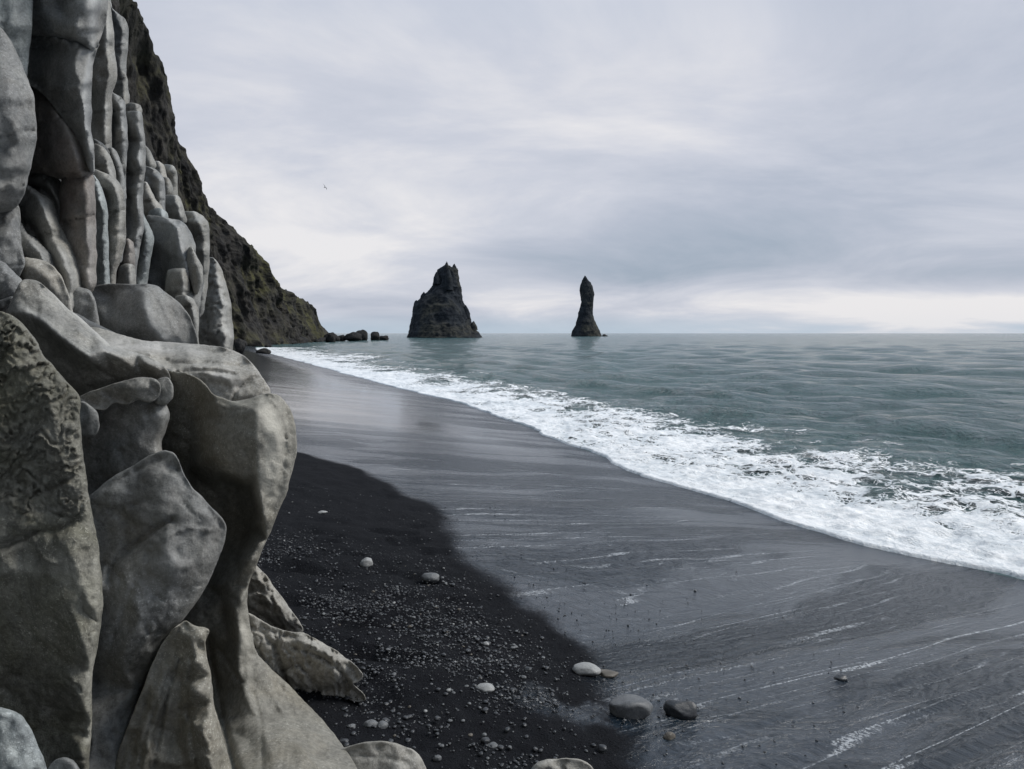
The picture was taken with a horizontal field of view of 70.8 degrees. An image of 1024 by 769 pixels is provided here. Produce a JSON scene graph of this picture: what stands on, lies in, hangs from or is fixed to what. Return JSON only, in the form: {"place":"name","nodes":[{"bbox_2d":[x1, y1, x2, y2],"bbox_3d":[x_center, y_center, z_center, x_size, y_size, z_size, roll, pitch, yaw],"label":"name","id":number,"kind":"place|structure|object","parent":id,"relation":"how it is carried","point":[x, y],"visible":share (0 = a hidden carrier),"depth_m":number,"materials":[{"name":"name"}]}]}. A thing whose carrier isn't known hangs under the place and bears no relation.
{"place":"outdoors","nodes":[
{"label":"outdoors","id":0,"kind":"place"},
{"bbox_2d":[0,0,233,349],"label":"basalt cliff","id":1,"kind":"structure","parent":0,"point":[90,199],"depth_m":5.20,"materials":[{"name":"grey stone"}]},
{"bbox_2d":[0,261,21,299],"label":"rock","id":2,"kind":"object","parent":1,"relation":"attached to","point":[10,279],"visible":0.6,"depth_m":3.94,"materials":[{"name":"grey stone"}]},
{"bbox_2d":[111,0,328,346],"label":"headland","id":3,"kind":"structure","parent":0,"point":[266,308],"depth_m":137.59,"materials":[{"name":"black stone"}]},
{"bbox_2d":[127,344,1023,768],"bbox_3d":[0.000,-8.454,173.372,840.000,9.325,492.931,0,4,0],"label":"beach","id":4,"kind":"structure","parent":0,"point":[927,656],"depth_m":5.33,"materials":[{"name":"black sand"}]},
{"bbox_2d":[0,707,46,768],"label":"rock","id":5,"kind":"object","parent":4,"relation":"on","point":[19,748],"visible":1,"depth_m":1.81,"materials":[{"name":"grey stone"}]},
{"bbox_2d":[0,311,102,768],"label":"boulder","id":6,"kind":"object","parent":4,"relation":"on","point":[51,602],"visible":0.89,"depth_m":2.20,"materials":[{"name":"grey stone"}]},
{"bbox_2d":[2,306,114,332],"bbox_3d":[-4.633,2.201,5.302,6.017,5.639,1.990,0,4,0],"label":"rock bank","id":7,"kind":"object","parent":4,"relation":"on","point":[90,323],"visible":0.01,"depth_m":4.70,"materials":[{"name":"grey stone"}]},
{"bbox_2d":[20,257,72,311],"bbox_3d":[-3.150,-0.635,4.870,0.289,0.440,0.674,-3,5,-34],"label":"rock","id":8,"kind":"object","parent":7,"relation":"on","point":[47,275],"visible":0.6,"depth_m":4.65,"materials":[{"name":"grey stone"}]},
{"bbox_2d":[73,287,99,324],"bbox_3d":[-3.164,-0.517,5.314,0.204,0.415,0.664,-2,5,-30],"label":"rock slab","id":9,"kind":"object","parent":7,"relation":"on","point":[85,305],"visible":0.37,"depth_m":5.09,"materials":[{"name":"grey stone"}]},
{"bbox_2d":[48,757,78,768],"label":"rock","id":10,"kind":"object","parent":4,"relation":"on","point":[64,763],"visible":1,"depth_m":1.89,"materials":[{"name":"grey stone"}]},
{"bbox_2d":[89,450,225,768],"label":"boulder","id":11,"kind":"object","parent":4,"relation":"on","point":[159,524],"visible":0.79,"depth_m":2.68,"materials":[{"name":"grey stone"}]},
{"bbox_2d":[82,400,169,494],"bbox_3d":[-1.776,0.327,3.203,0.648,0.603,0.425,0,4,0],"label":"boulder","id":12,"kind":"object","parent":11,"relation":"on","point":[125,437],"visible":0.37,"depth_m":3.02,"materials":[{"name":"grey stone"}]},
{"bbox_2d":[80,401,99,435],"bbox_3d":[-1.749,0.138,2.949,0.103,0.150,0.200,-2,5,-30],"label":"rock","id":13,"kind":"object","parent":12,"relation":"on","point":[89,421],"visible":0.59,"depth_m":2.88,"materials":[{"name":"grey stone"}]},
{"bbox_2d":[80,377,160,409],"bbox_3d":[-1.674,0.037,3.062,0.448,0.148,0.254,0,4,0],"label":"rock slab","id":14,"kind":"object","parent":12,"relation":"on","point":[132,390],"visible":0.93,"depth_m":2.97,"materials":[{"name":"grey stone"}]},
{"bbox_2d":[154,377,173,404],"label":"rock","id":15,"kind":"object","parent":12,"relation":"on","point":[165,397],"visible":0.86,"depth_m":2.99,"materials":[{"name":"grey stone"}]},
{"bbox_2d":[115,621,230,768],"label":"boulder","id":16,"kind":"object","parent":4,"relation":"on","point":[174,723],"visible":1,"depth_m":2.53,"materials":[{"name":"grey stone"}]},
{"bbox_2d":[235,339,244,353],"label":"shore rock","id":17,"kind":"object","parent":4,"relation":"on","point":[239,346],"visible":0.91,"depth_m":53.98,"materials":[{"name":"black stone"}]},
{"bbox_2d":[162,370,356,768],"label":"boulder","id":18,"kind":"object","parent":4,"relation":"on","point":[237,459],"visible":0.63,"depth_m":3.11,"materials":[{"name":"grey stone"}]},
{"bbox_2d":[7,279,270,400],"bbox_3d":[-2.068,-0.114,3.860,1.503,0.834,1.552,0,4,0],"label":"rock ledge","id":19,"kind":"object","parent":18,"relation":"on","point":[82,356],"visible":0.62,"depth_m":3.23,"materials":[{"name":"grey stone"}]},
{"bbox_2d":[0,296,12,310],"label":"rock","id":20,"kind":"object","parent":19,"relation":"on","point":[4,303],"visible":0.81,"depth_m":3.58,"materials":[{"name":"grey stone"}]},
{"bbox_2d":[92,283,197,343],"bbox_3d":[-3.084,-0.553,5.990,0.827,0.571,1.516,-2,5,-28],"label":"boulder","id":21,"kind":"object","parent":19,"relation":"on","point":[148,312],"visible":0.66,"depth_m":5.49,"materials":[{"name":"grey stone"}]},
{"bbox_2d":[256,348,270,353],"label":"shore rock","id":22,"kind":"object","parent":4,"relation":"on","point":[265,351],"visible":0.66,"depth_m":86.78,"materials":[{"name":"black stone"}]},
{"bbox_2d":[247,566,302,631],"bbox_3d":[-1.447,1.268,4.242,0.401,0.620,0.626,-2,4,-21],"label":"wrinkled rock","id":23,"kind":"object","parent":4,"relation":"on","point":[266,603],"visible":0.42,"depth_m":4.03,"materials":[{"name":"grey stone"}]},
{"bbox_2d":[249,613,365,701],"bbox_3d":[-1.025,1.315,3.426,0.676,0.563,0.404,0,4,0],"label":"wrinkled rock","id":24,"kind":"object","parent":4,"relation":"on","point":[303,661],"visible":0.66,"depth_m":3.30,"materials":[{"name":"grey stone"}]},
{"bbox_2d":[360,557,372,566],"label":"stone","id":25,"kind":"object","parent":4,"relation":"on","point":[366,562],"visible":0.95,"depth_m":5.61,"materials":[{"name":"grey stone"}]},
{"bbox_2d":[363,719,377,727],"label":"stone","id":26,"kind":"object","parent":4,"relation":"on","point":[369,723],"visible":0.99,"depth_m":3.10,"materials":[{"name":"grey stone"}]},
{"bbox_2d":[377,720,387,728],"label":"pebble","id":27,"kind":"object","parent":4,"relation":"on","point":[382,724],"visible":1,"depth_m":3.10,"materials":[{"name":"grey stone"}]},
{"bbox_2d":[340,741,425,768],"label":"rock","id":28,"kind":"object","parent":4,"relation":"on","point":[378,755],"visible":0.78,"depth_m":2.75,"materials":[{"name":"grey stone"}]},
{"bbox_2d":[421,573,438,581],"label":"stone","id":29,"kind":"object","parent":4,"relation":"on","point":[431,577],"visible":0.98,"depth_m":5.42,"materials":[{"name":"grey stone"}]},
{"bbox_2d":[433,755,441,761],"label":"stone","id":30,"kind":"object","parent":4,"relation":"on","point":[436,758],"visible":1,"depth_m":2.89,"materials":[{"name":"grey stone"}]},
{"bbox_2d":[480,737,489,743],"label":"pebble","id":31,"kind":"object","parent":4,"relation":"on","point":[484,740],"visible":1,"depth_m":3.05,"materials":[{"name":"stone"}]},
{"bbox_2d":[476,683,494,692],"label":"stone","id":32,"kind":"object","parent":4,"relation":"on","point":[487,687],"visible":0.96,"depth_m":3.58,"materials":[{"name":"white stone"}]},
{"bbox_2d":[488,742,497,748],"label":"stone","id":33,"kind":"object","parent":4,"relation":"on","point":[495,745],"visible":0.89,"depth_m":3.04,"materials":[{"name":"grey stone"}]},
{"bbox_2d":[523,667,531,671],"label":"pebble","id":34,"kind":"object","parent":4,"relation":"on","point":[528,669],"visible":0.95,"depth_m":3.86,"materials":[{"name":"stone"}]},
{"bbox_2d":[531,758,592,768],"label":"rock","id":35,"kind":"object","parent":4,"relation":"on","point":[566,763],"visible":1,"depth_m":2.91,"materials":[{"name":"grey stone"}]},
{"bbox_2d":[572,662,600,675],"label":"stone","id":36,"kind":"object","parent":4,"relation":"on","point":[586,668],"visible":1,"depth_m":3.91,"materials":[{"name":"grey stone"}]},
{"bbox_2d":[598,744,606,751],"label":"pebble","id":37,"kind":"object","parent":4,"relation":"on","point":[602,747],"visible":1,"depth_m":3.10,"materials":[{"name":"stone"}]},
{"bbox_2d":[599,669,617,677],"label":"stone","id":38,"kind":"object","parent":4,"relation":"on","point":[605,673],"visible":0.91,"depth_m":3.92,"materials":[{"name":"grey stone"}]},
{"bbox_2d":[609,694,652,718],"bbox_3d":[0.576,1.567,3.488,0.212,0.117,0.150,0,4,0],"label":"stone","id":39,"kind":"object","parent":4,"relation":"on","point":[629,706],"visible":0.93,"depth_m":3.44,"materials":[{"name":"grey stone"}]},
{"bbox_2d":[663,732,675,739],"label":"stone","id":40,"kind":"object","parent":4,"relation":"on","point":[669,736],"visible":1,"depth_m":3.27,"materials":[{"name":"beige stone"}]},
{"bbox_2d":[663,699,696,719],"bbox_3d":[0.826,1.597,3.536,0.163,0.098,0.118,0,4,0],"label":"stone","id":41,"kind":"object","parent":4,"relation":"on","point":[683,710],"visible":0.94,"depth_m":3.50,"materials":[{"name":"grey stone"}]},
{"bbox_2d":[834,674,846,680],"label":"stone","id":42,"kind":"object","parent":4,"relation":"on","point":[841,677],"visible":1,"depth_m":4.21,"materials":[{"name":"grey stone"}]},
{"bbox_2d":[133,0,1023,332],"label":"sky","id":43,"kind":"structure","parent":0,"point":[707,166],"materials":[{"name":"grey"}]},
{"bbox_2d":[257,486,901,768],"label":"gravel","id":44,"kind":"structure","parent":0,"point":[429,726],"depth_m":4.05,"materials":[{"name":"grey gravel"}]},
{"bbox_2d":[255,333,1023,579],"bbox_3d":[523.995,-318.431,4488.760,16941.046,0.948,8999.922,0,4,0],"label":"sea","id":45,"kind":"structure","parent":0,"point":[944,400],"depth_m":35.55,"materials":[{"name":"liquid"}]},
{"bbox_2d":[325,332,335,341],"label":"sea rock","id":46,"kind":"object","parent":45,"relation":"in","point":[330,337],"visible":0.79,"depth_m":198.41,"materials":[{"name":"black stone"}]},
{"bbox_2d":[323,333,339,340],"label":"foot boulder","id":47,"kind":"object","parent":45,"relation":"in","point":[337,338],"visible":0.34,"depth_m":225.06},
{"bbox_2d":[339,335,345,340],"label":"sea rock","id":48,"kind":"object","parent":45,"relation":"in","point":[342,337],"visible":0.68,"depth_m":233.46,"materials":[{"name":"black stone"}]},
{"bbox_2d":[344,332,361,340],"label":"sea rock","id":49,"kind":"object","parent":45,"relation":"in","point":[353,336],"visible":0.91,"depth_m":232.79,"materials":[{"name":"black stone"}]},
{"bbox_2d":[356,330,367,339],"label":"sea rock","id":50,"kind":"object","parent":45,"relation":"in","point":[364,334],"visible":0.56,"depth_m":245.66,"materials":[{"name":"black stone"}]},
{"bbox_2d":[370,332,379,339],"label":"sea rock","id":51,"kind":"object","parent":45,"relation":"in","point":[375,335],"visible":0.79,"depth_m":252.62,"materials":[{"name":"black stone"}]},
{"bbox_2d":[379,335,388,339],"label":"sea rock","id":52,"kind":"object","parent":45,"relation":"in","point":[385,337],"visible":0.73,"depth_m":259.52,"materials":[{"name":"black stone"}]},
{"bbox_2d":[407,261,482,337],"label":"sea stack","id":53,"kind":"object","parent":45,"relation":"in","point":[440,309],"visible":1,"depth_m":394.97,"materials":[{"name":"black stone"}]},
{"bbox_2d":[571,276,606,335],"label":"sea stack","id":54,"kind":"object","parent":45,"relation":"in","point":[586,325],"visible":0.97,"depth_m":555.78,"materials":[{"name":"black stone"}]},
{"bbox_2d":[256,346,1023,579],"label":"sea foam","id":55,"kind":"object","parent":45,"relation":"on","point":[988,541],"visible":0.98,"depth_m":12.62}
]}

